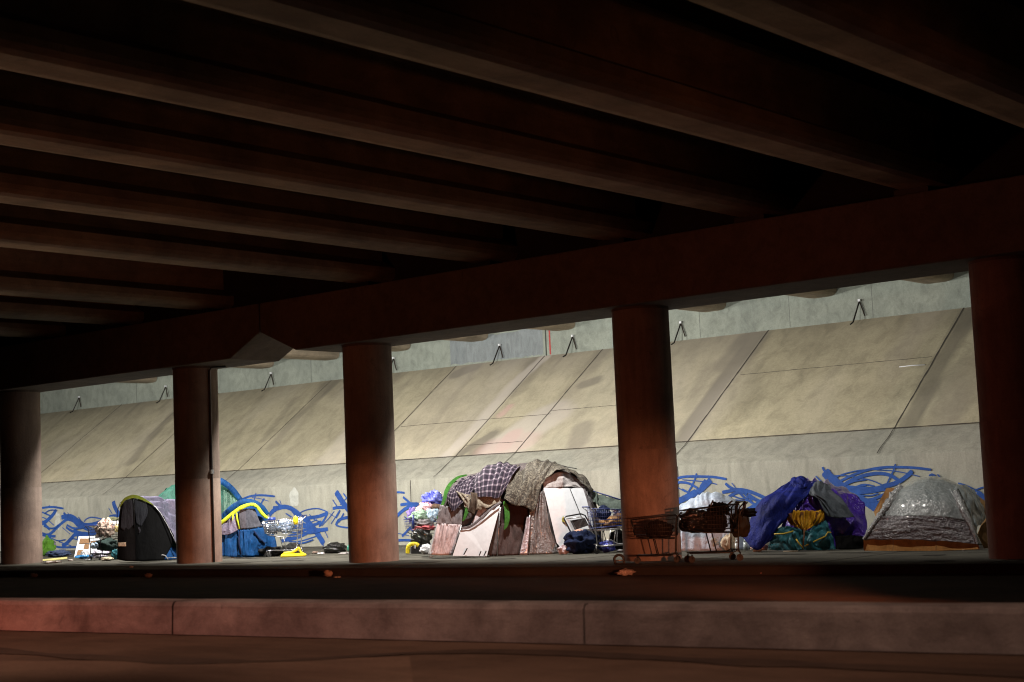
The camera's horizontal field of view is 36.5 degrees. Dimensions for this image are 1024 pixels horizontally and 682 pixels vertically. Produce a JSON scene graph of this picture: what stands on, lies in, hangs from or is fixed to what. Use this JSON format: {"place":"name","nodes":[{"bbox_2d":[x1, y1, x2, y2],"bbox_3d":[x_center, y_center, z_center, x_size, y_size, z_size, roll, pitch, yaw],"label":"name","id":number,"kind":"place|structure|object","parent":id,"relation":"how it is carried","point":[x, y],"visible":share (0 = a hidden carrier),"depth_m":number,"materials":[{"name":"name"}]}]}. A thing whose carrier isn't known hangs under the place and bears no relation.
{"place":"outdoors","nodes":[
{"label":"outdoors","id":0,"kind":"place"},
{"bbox_2d":[42,535,55,555],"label":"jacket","id":1,"kind":"object","parent":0,"point":[48,543],"visible":0.66,"depth_m":47.94,"materials":[{"name":"green fabric"}]},
{"bbox_2d":[406,542,421,553],"bbox_3d":[-2.326,4.889,36.674,0.384,0.281,0.208,-2,-6,-4],"label":"caddy","id":2,"kind":"object","parent":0,"point":[415,547],"visible":0.99,"depth_m":36.60,"materials":[{"name":"yellow plastic"}]},
{"bbox_2d":[40,307,978,492],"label":"slope paving","id":3,"kind":"structure","parent":0,"point":[905,371],"depth_m":43.50,"materials":[{"name":"concrete"}]},
{"bbox_2d":[40,271,970,413],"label":"abutment wall","id":4,"kind":"structure","parent":3,"relation":"on","point":[892,298],"depth_m":46.72,"materials":[{"name":"concrete"}]},
{"bbox_2d":[70,396,80,412],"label":"steel brace","id":5,"kind":"object","parent":4,"relation":"attached to","point":[76,403],"visible":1,"depth_m":63.05,"materials":[{"name":"grey metal"}]},
{"bbox_2d":[156,385,167,402],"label":"steel brace","id":6,"kind":"object","parent":4,"relation":"attached to","point":[165,386],"visible":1,"depth_m":59.41,"materials":[{"name":"grey metal"}]},
{"bbox_2d":[261,372,273,390],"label":"steel brace","id":7,"kind":"object","parent":4,"relation":"attached to","point":[268,380],"visible":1,"depth_m":55.49,"materials":[{"name":"metal"}]},
{"bbox_2d":[490,344,502,365],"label":"steel brace","id":8,"kind":"object","parent":4,"relation":"attached to","point":[499,345],"visible":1,"depth_m":48.56,"materials":[{"name":"grey metal"}]},
{"bbox_2d":[563,335,576,356],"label":"steel brace","id":9,"kind":"object","parent":4,"relation":"attached to","point":[572,336],"visible":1,"depth_m":46.70,"materials":[{"name":"grey metal"}]},
{"bbox_2d":[671,321,685,344],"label":"steel brace","id":10,"kind":"object","parent":4,"relation":"attached to","point":[680,322],"visible":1,"depth_m":44.18,"materials":[{"name":"grey metal"}]},
{"bbox_2d":[850,299,864,324],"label":"steel brace","id":11,"kind":"object","parent":4,"relation":"attached to","point":[859,300],"visible":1,"depth_m":40.58,"materials":[{"name":"grey metal"}]},
{"bbox_2d":[0,630,1023,681],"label":"pavement","id":12,"kind":"structure","parent":0,"point":[468,667],"depth_m":12.36,"materials":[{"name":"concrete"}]},
{"bbox_2d":[0,657,412,681],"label":"pavement patch","id":13,"kind":"object","parent":12,"relation":"on","point":[378,669],"visible":1,"depth_m":12.71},
{"bbox_2d":[0,647,1023,677],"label":"tar seam","id":14,"kind":"object","parent":12,"relation":"on","point":[796,663],"visible":1,"depth_m":12.66,"materials":[{"name":"black asphalt"}]},
{"bbox_2d":[0,574,1023,602],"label":"road","id":15,"kind":"structure","parent":0,"point":[956,588],"depth_m":24.18,"materials":[{"name":"black asphalt"}]},
{"bbox_2d":[144,573,151,577],"bbox_3d":[-7.864,5.069,33.581,0.167,0.102,0.131,-4,-6,16],"label":"paper scrap","id":16,"kind":"object","parent":15,"relation":"on","point":[148,575],"visible":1,"depth_m":33.55,"materials":[{"name":"brown paper"}]},
{"bbox_2d":[323,570,332,576],"bbox_3d":[-3.631,4.585,30.654,0.203,0.135,0.160,-2,-6,0],"label":"paper scrap","id":17,"kind":"object","parent":15,"relation":"on","point":[328,573],"visible":1,"depth_m":30.61,"materials":[{"name":"paper"}]},
{"bbox_2d":[0,598,1023,654],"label":"median kerb","id":18,"kind":"structure","parent":15,"relation":"on","point":[988,628],"depth_m":13.73,"materials":[{"name":"concrete"}]},
{"bbox_2d":[0,563,1023,576],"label":"kerb","id":19,"kind":"structure","parent":15,"relation":"on","point":[939,568],"depth_m":27.43,"materials":[{"name":"grey concrete"}]},
{"bbox_2d":[614,568,635,575],"bbox_3d":[1.946,3.952,26.591,0.334,0.129,0.308,3,-8,-44],"label":"paper scrap","id":20,"kind":"object","parent":15,"relation":"on","point":[625,572],"visible":1,"depth_m":26.50,"materials":[{"name":"paper"}]},
{"bbox_2d":[0,537,1023,569],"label":"sidewalk","id":21,"kind":"structure","parent":0,"point":[808,557],"depth_m":30.58,"materials":[{"name":"concrete"}]},
{"bbox_2d":[43,557,66,560],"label":"plank","id":22,"kind":"object","parent":21,"relation":"on","point":[60,558],"visible":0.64,"depth_m":43.58,"materials":[{"name":"yellow wood"}]},
{"bbox_2d":[45,549,70,556],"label":"trousers","id":23,"kind":"object","parent":21,"relation":"on","point":[59,553],"visible":1,"depth_m":46.71,"materials":[{"name":"fabric"}]},
{"bbox_2d":[75,555,88,558],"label":"plastic bag","id":24,"kind":"object","parent":21,"relation":"on","point":[82,556],"visible":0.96,"depth_m":43.95,"materials":[{"name":"blue plastic"}]},
{"bbox_2d":[74,536,98,557],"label":"leaning board","id":25,"kind":"object","parent":21,"relation":"on","point":[83,544],"visible":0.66,"depth_m":45.33,"materials":[{"name":"white cardboard"}]},
{"bbox_2d":[81,550,92,555],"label":"plastic bag","id":26,"kind":"object","parent":21,"relation":"on","point":[85,552],"visible":0.62,"depth_m":44.86,"materials":[{"name":"white plastic"}]},
{"bbox_2d":[91,550,109,557],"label":"plastic bag","id":27,"kind":"object","parent":21,"relation":"on","point":[95,551],"visible":0.44,"depth_m":43.95,"materials":[{"name":"white plastic"}]},
{"bbox_2d":[85,525,117,559],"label":"shopping cart","id":28,"kind":"object","parent":21,"relation":"on","point":[93,535],"visible":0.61,"depth_m":42.23,"materials":[{"name":"metal"}]},
{"bbox_2d":[90,542,98,548],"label":"water jug","id":29,"kind":"object","parent":28,"relation":"in","point":[94,545],"visible":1,"depth_m":42.02,"materials":[{"name":"plastic"}]},
{"bbox_2d":[93,517,115,537],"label":"cloth","id":30,"kind":"object","parent":28,"relation":"in","point":[109,531],"visible":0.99,"depth_m":42.28,"materials":[{"name":"white fabric"}]},
{"bbox_2d":[96,537,116,550],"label":"bundle","id":31,"kind":"object","parent":28,"relation":"in","point":[109,544],"visible":0.98,"depth_m":42.11,"materials":[{"name":"green fabric"}]},
{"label":"plastic bag","id":32,"kind":"object","parent":28,"relation":"in","visible":0},
{"bbox_2d":[107,517,118,520],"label":"hat","id":33,"kind":"object","parent":32,"relation":"on","point":[114,518],"visible":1,"depth_m":42.47,"materials":[{"name":"beige fabric"}]},
{"bbox_2d":[101,557,113,560],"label":"shoes","id":34,"kind":"object","parent":21,"relation":"on","point":[107,558],"visible":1,"depth_m":41.22,"materials":[{"name":"beige fabric"}]},
{"bbox_2d":[111,549,116,559],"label":"rag","id":35,"kind":"object","parent":21,"relation":"on","point":[114,554],"visible":0.77,"depth_m":42.01,"materials":[{"name":"teal fabric"}]},
{"bbox_2d":[116,495,175,560],"bbox_3d":[-9.376,4.911,41.101,1.682,1.702,2.886,-2,-6,-4],"label":"tent","id":36,"kind":"object","parent":21,"relation":"on","point":[144,531],"visible":0.84,"depth_m":39.84,"materials":[{"name":"black fabric"}]},
{"bbox_2d":[159,478,242,547],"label":"tent","id":37,"kind":"object","parent":21,"relation":"on","point":[230,495],"visible":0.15,"depth_m":42.40,"materials":[{"name":"teal fabric"}]},
{"bbox_2d":[221,499,276,556],"bbox_3d":[-6.830,4.841,40.322,1.467,1.474,2.074,-2,-6,-7],"label":"tent","id":38,"kind":"object","parent":21,"relation":"on","point":[244,534],"visible":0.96,"depth_m":39.41,"materials":[{"name":"blue fabric"}]},
{"bbox_2d":[239,508,261,528],"bbox_3d":[-6.645,4.513,39.463,0.589,0.513,0.062,-1,-6,-10],"label":"window","id":39,"kind":"structure","parent":38,"relation":"in","point":[248,518],"depth_m":39.44,"materials":[{"name":"grey fabric"}]},
{"bbox_2d":[238,528,266,555],"bbox_3d":[-6.595,5.102,39.373,0.746,0.709,0.151,-1,-6,-10],"label":"door panel","id":40,"kind":"structure","parent":38,"relation":"in","point":[250,545],"depth_m":39.36,"materials":[{"name":"blue fabric"}]},
{"bbox_2d":[258,546,285,555],"bbox_3d":[-6.077,5.332,39.392,0.686,0.254,0.603,2,-7,-37],"label":"cloth","id":41,"kind":"object","parent":21,"relation":"on","point":[273,553],"visible":0.82,"depth_m":39.27,"materials":[{"name":"black fabric"}]},
{"bbox_2d":[262,515,306,556],"bbox_3d":[-5.714,4.899,39.014,1.058,1.015,0.601,0,-6,-20],"label":"shopping cart","id":42,"kind":"object","parent":21,"relation":"on","point":[300,523],"visible":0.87,"depth_m":38.90,"materials":[{"name":"silver metal"}]},
{"bbox_2d":[267,517,276,534],"bbox_3d":[-6.024,4.635,38.915,0.260,0.420,0.256,-7,-7,40],"label":"water jug","id":43,"kind":"object","parent":42,"relation":"in","point":[273,525],"visible":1,"depth_m":38.82,"materials":[{"name":"plastic"}]},
{"bbox_2d":[277,519,294,533],"bbox_3d":[-5.684,4.658,38.963,0.359,0.379,0.315,-6,-6,29],"label":"plastic bag","id":44,"kind":"object","parent":42,"relation":"in","point":[285,527],"visible":1,"depth_m":38.86,"materials":[{"name":"white plastic"}]},
{"bbox_2d":[293,515,297,524],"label":"plastic bag","id":45,"kind":"object","parent":42,"relation":"hanging from","point":[295,519],"visible":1,"depth_m":38.79,"materials":[{"name":"yellow plastic"}]},
{"bbox_2d":[283,543,300,552],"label":"bundle","id":46,"kind":"object","parent":21,"relation":"on","point":[291,546],"visible":0.44,"depth_m":40.27,"materials":[{"name":"grey fabric"}]},
{"bbox_2d":[280,547,306,556],"bbox_3d":[-5.411,5.210,38.321,0.694,0.241,0.264,0,-6,-22],"label":"floor sign","id":47,"kind":"object","parent":21,"relation":"on","point":[291,554],"visible":1,"depth_m":38.33,"materials":[{"name":"yellow plastic"}]},
{"bbox_2d":[322,542,346,552],"bbox_3d":[-4.534,5.271,39.621,0.649,0.286,0.411,-2,-6,0],"label":"rubbish bag","id":48,"kind":"object","parent":21,"relation":"on","point":[334,547],"visible":1,"depth_m":39.51,"materials":[{"name":"black plastic"}]},
{"bbox_2d":[403,519,436,552],"bbox_3d":[-2.202,4.679,37.821,0.545,0.921,0.960,-6,-7,32],"label":"shopping cart","id":49,"kind":"object","parent":21,"relation":"on","point":[406,526],"visible":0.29,"depth_m":37.53,"materials":[{"name":"silver metal"}]},
{"bbox_2d":[406,507,414,522],"bbox_3d":[-2.429,4.216,37.679,0.286,0.382,0.195,-2,-6,0],"label":"cloth","id":50,"kind":"object","parent":49,"relation":"in","point":[410,511],"visible":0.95,"depth_m":37.65,"materials":[{"name":"purple fabric"}]},
{"bbox_2d":[410,527,432,545],"bbox_3d":[-2.179,4.683,37.347,0.545,0.481,0.403,-2,-6,0],"label":"rubbish bag","id":51,"kind":"object","parent":49,"relation":"in","point":[421,536],"visible":0.88,"depth_m":37.21,"materials":[{"name":"black plastic"}]},
{"bbox_2d":[412,524,435,529],"bbox_3d":[-2.104,4.486,37.397,0.658,0.159,0.429,-2,-6,0],"label":"cloth","id":52,"kind":"object","parent":51,"relation":"on","point":[429,527],"visible":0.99,"depth_m":37.31,"materials":[{"name":"fabric"}]},
{"bbox_2d":[414,519,433,526],"bbox_3d":[-2.145,4.378,37.487,0.522,0.218,0.382,-2,-6,0],"label":"cloth","id":53,"kind":"object","parent":52,"relation":"on","point":[423,522],"visible":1,"depth_m":37.35,"materials":[{"name":"white fabric"}]},
{"bbox_2d":[407,508,428,519],"bbox_3d":[-2.203,4.201,37.563,0.578,0.310,0.422,-4,-6,18],"label":"cloth","id":54,"kind":"object","parent":53,"relation":"on","point":[421,513],"visible":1,"depth_m":37.42,"materials":[{"name":"fabric"}]},
{"bbox_2d":[416,502,431,510],"bbox_3d":[-2.106,4.058,37.666,0.445,0.290,0.323,-2,-6,0],"label":"cloth","id":55,"kind":"object","parent":54,"relation":"on","point":[425,506],"visible":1,"depth_m":37.59,"materials":[{"name":"white fabric"}]},
{"bbox_2d":[421,489,442,503],"bbox_3d":[-1.949,3.836,37.890,0.589,0.425,0.434,-2,-6,0],"label":"plastic bag","id":56,"kind":"object","parent":55,"relation":"on","point":[433,497],"visible":0.98,"depth_m":37.80,"materials":[{"name":"blue plastic"}]},
{"bbox_2d":[431,503,439,508],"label":"cloth","id":57,"kind":"object","parent":55,"relation":"on","point":[436,506],"visible":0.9,"depth_m":37.61,"materials":[{"name":"fabric"}]},
{"bbox_2d":[426,509,438,521],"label":"plastic bag","id":58,"kind":"object","parent":53,"relation":"on","point":[431,514],"visible":0.83,"depth_m":37.41,"materials":[{"name":"white plastic"}]},
{"bbox_2d":[419,544,430,553],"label":"plastic bag","id":59,"kind":"object","parent":21,"relation":"on","point":[424,548],"visible":0.83,"depth_m":36.20,"materials":[{"name":"white plastic"}]},
{"bbox_2d":[0,423,984,550],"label":"retaining wall","id":60,"kind":"structure","parent":21,"relation":"on","point":[753,472],"depth_m":39.16,"materials":[{"name":"concrete"}]},
{"bbox_2d":[58,552,952,564],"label":"sidewalk stains","id":61,"kind":"object","parent":21,"relation":"on","point":[511,558],"visible":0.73,"depth_m":31.78,"materials":[{"name":"grey concrete"}]},
{"bbox_2d":[0,0,1023,564],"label":"overpass","id":62,"kind":"object","parent":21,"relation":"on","point":[196,196],"visible":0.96,"depth_m":24.51,"materials":[{"name":"concrete"}]},
{"bbox_2d":[428,459,605,556],"bbox_3d":[0.053,3.694,34.704,3.883,2.076,2.963,-2,-6,-1],"label":"tent","id":63,"kind":"object","parent":21,"relation":"on","point":[499,508],"visible":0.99,"depth_m":33.58,"materials":[{"name":"grey fabric"}]},
{"bbox_2d":[490,523,524,555],"bbox_3d":[-0.056,4.283,33.539,0.893,0.688,0.193,-2,-6,-4],"label":"door panel","id":64,"kind":"structure","parent":63,"relation":"in","point":[511,538],"depth_m":33.55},
{"bbox_2d":[500,505,530,524],"bbox_3d":[0.149,3.773,33.714,0.889,0.457,0.104,-2,-6,-4],"label":"doorway","id":65,"kind":"structure","parent":63,"relation":"in","point":[518,514],"depth_m":33.70,"materials":[{"name":"brown fabric"}]},
{"bbox_2d":[557,544,567,553],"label":"plastic bag","id":66,"kind":"object","parent":21,"relation":"on","point":[561,549],"visible":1,"depth_m":32.79,"materials":[{"name":"plastic"}]},
{"bbox_2d":[563,513,595,534],"bbox_3d":[1.491,4.104,33.193,0.704,0.846,0.335,-4,-6,17],"label":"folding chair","id":67,"kind":"object","parent":21,"relation":"on","point":[578,523],"visible":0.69,"depth_m":33.17,"materials":[{"name":"metal"}]},
{"bbox_2d":[563,529,600,553],"bbox_3d":[1.485,4.240,32.857,0.801,0.510,0.577,-2,-6,0],"label":"bedding bundle","id":68,"kind":"object","parent":21,"relation":"on","point":[580,542],"visible":0.97,"depth_m":32.69,"materials":[{"name":"blue fabric"}]},
{"bbox_2d":[582,506,622,553],"bbox_3d":[2.061,3.961,32.705,1.037,0.994,0.588,-1,-6,-12],"label":"shopping cart","id":69,"kind":"object","parent":21,"relation":"on","point":[596,550],"visible":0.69,"depth_m":32.52,"materials":[{"name":"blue metal"}]},
{"bbox_2d":[596,505,610,519],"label":"rubbish bag","id":70,"kind":"object","parent":69,"relation":"hanging from","point":[606,508],"visible":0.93,"depth_m":32.69,"materials":[{"name":"blue plastic"}]},
{"bbox_2d":[592,490,620,541],"bbox_3d":[2.140,3.881,33.740,0.833,1.335,0.460,-3,-6,3],"label":"tarp","id":71,"kind":"object","parent":21,"relation":"on","point":[610,502],"visible":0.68,"depth_m":33.72,"materials":[{"name":"green plastic"}]},
{"bbox_2d":[599,540,615,551],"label":"plastic bag","id":72,"kind":"object","parent":21,"relation":"on","point":[608,549],"visible":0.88,"depth_m":32.91,"materials":[{"name":"blue plastic"}]},
{"bbox_2d":[601,526,622,543],"bbox_3d":[2.257,4.265,33.602,0.632,0.506,0.414,-3,-6,3],"label":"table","id":73,"kind":"object","parent":21,"relation":"on","point":[616,542],"visible":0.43,"depth_m":33.43,"materials":[{"name":"metal"}]},
{"bbox_2d":[599,515,621,526],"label":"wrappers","id":74,"kind":"object","parent":73,"relation":"on","point":[607,521],"visible":0.51,"depth_m":33.45,"materials":[{"name":"plastic"}]},
{"bbox_2d":[630,512,682,563],"bbox_3d":[2.593,3.501,27.628,0.917,0.879,0.520,-3,-6,8],"label":"shopping cart","id":75,"kind":"object","parent":21,"relation":"on","point":[637,559],"visible":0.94,"depth_m":27.49,"materials":[{"name":"black metal"}]},
{"bbox_2d":[644,519,673,537],"bbox_3d":[2.623,3.344,27.644,0.565,0.338,0.381,-2,-6,0],"label":"rubbish bag","id":76,"kind":"object","parent":75,"relation":"in","point":[654,529],"visible":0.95,"depth_m":27.53,"materials":[{"name":"black plastic"}]},
{"bbox_2d":[679,501,745,562],"bbox_3d":[3.522,3.337,27.167,1.080,1.036,0.613,-2,-6,-7],"label":"shopping cart","id":77,"kind":"object","parent":21,"relation":"on","point":[732,556],"visible":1,"depth_m":26.97,"materials":[{"name":"metal"}]},
{"bbox_2d":[678,508,707,532],"bbox_3d":[3.253,3.175,27.493,0.611,0.450,0.424,-2,-6,0],"label":"rubbish bag","id":78,"kind":"object","parent":77,"relation":"in","point":[696,522],"visible":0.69,"depth_m":27.34,"materials":[{"name":"black plastic"}]},
{"bbox_2d":[704,510,727,531],"bbox_3d":[3.575,3.182,27.432,0.476,0.423,0.339,-2,-6,0],"label":"bundle","id":79,"kind":"object","parent":77,"relation":"in","point":[713,518],"visible":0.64,"depth_m":27.31,"materials":[{"name":"black fabric"}]},
{"bbox_2d":[706,501,731,514],"bbox_3d":[3.650,2.954,27.411,0.472,0.244,0.319,-2,-6,0],"label":"bundle","id":80,"kind":"object","parent":77,"relation":"in","point":[727,508],"visible":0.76,"depth_m":27.34,"materials":[{"name":"black fabric"}]},
{"bbox_2d":[709,500,747,524],"bbox_3d":[3.820,3.034,27.329,0.696,0.498,0.032,-3,-6,7],"label":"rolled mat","id":81,"kind":"object","parent":77,"relation":"in","point":[728,511],"visible":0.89,"depth_m":27.32,"materials":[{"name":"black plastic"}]},
{"bbox_2d":[729,514,750,536],"bbox_3d":[4.041,3.227,27.484,0.378,0.493,0.273,-2,-6,0],"label":"plastic bag","id":82,"kind":"object","parent":77,"relation":"hanging from","point":[744,527],"visible":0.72,"depth_m":27.39,"materials":[{"name":"brown plastic"}]},
{"bbox_2d":[740,508,756,516],"bbox_3d":[4.170,3.045,27.539,0.377,0.166,0.279,-2,-6,0],"label":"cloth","id":83,"kind":"object","parent":82,"relation":"on","point":[749,512],"visible":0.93,"depth_m":27.45,"materials":[{"name":"black fabric"}]},
{"bbox_2d":[734,502,745,519],"bbox_3d":[4.040,2.995,27.478,0.236,0.342,0.164,-3,-6,7],"label":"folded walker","id":84,"kind":"object","parent":77,"relation":"in","point":[737,507],"visible":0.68,"depth_m":27.41,"materials":[{"name":"metal"}]},
{"bbox_2d":[679,492,750,550],"bbox_3d":[4.192,3.734,32.377,1.614,1.192,1.991,-3,-6,6],"label":"tent","id":85,"kind":"object","parent":21,"relation":"on","point":[694,541],"visible":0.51,"depth_m":31.55,"materials":[{"name":"white fabric"}]},
{"bbox_2d":[711,537,719,545],"bbox_3d":[4.100,4.076,31.515,0.439,0.353,0.309,-2,-6,0],"label":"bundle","id":86,"kind":"object","parent":21,"relation":"on","point":[716,542],"visible":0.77,"depth_m":31.39,"materials":[{"name":"beige fabric"}]},
{"bbox_2d":[720,533,737,550],"bbox_3d":[4.365,4.035,31.203,0.336,0.351,0.235,0,-6,-24],"label":"rubbish bag","id":87,"kind":"object","parent":21,"relation":"on","point":[725,542],"visible":0.69,"depth_m":31.15,"materials":[{"name":"beige plastic"}]},
{"bbox_2d":[735,538,738,551],"bbox_3d":[4.439,4.025,30.628,0.080,0.260,0.078,-7,-7,40],"label":"bottle","id":88,"kind":"object","parent":21,"relation":"on","point":[736,544],"visible":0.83,"depth_m":30.60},
{"bbox_2d":[743,539,747,550],"bbox_3d":[4.651,4.046,30.935,0.080,0.260,0.078,-7,-7,40],"label":"bottle","id":89,"kind":"object","parent":21,"relation":"on","point":[745,547],"visible":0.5,"depth_m":30.90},
{"bbox_2d":[743,476,866,550],"bbox_3d":[6.042,3.362,30.603,2.127,1.434,2.898,-6,-7,33],"label":"tent","id":90,"kind":"object","parent":21,"relation":"on","point":[813,514],"visible":0.99,"depth_m":29.75,"materials":[{"name":"fabric"}]},
{"bbox_2d":[862,476,987,550],"bbox_3d":[7.705,3.165,28.716,2.214,1.321,2.502,-4,-6,18],"label":"tent","id":91,"kind":"object","parent":21,"relation":"on","point":[932,513],"visible":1,"depth_m":27.77,"materials":[{"name":"grey fabric"}]},
{"bbox_2d":[609,529,622,548],"bbox_3d":[2.366,4.364,34.137,0.533,0.437,0.425,-2,-6,0],"label":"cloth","id":92,"kind":"object","parent":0,"point":[620,540],"visible":0.36,"depth_m":34.05,"materials":[{"name":"black fabric"}]},
{"bbox_2d":[613,554,624,563],"bbox_3d":[1.908,3.886,27.639,0.214,0.191,0.048,-3,-6,4],"label":"wheel","id":93,"kind":"object","parent":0,"point":[617,555],"visible":1,"depth_m":27.63,"materials":[{"name":"rubber"}]},
{"bbox_2d":[750,544,767,551],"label":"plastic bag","id":94,"kind":"object","parent":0,"point":[765,547],"visible":0.52,"depth_m":30.13,"materials":[{"name":"plastic"}]}
]}

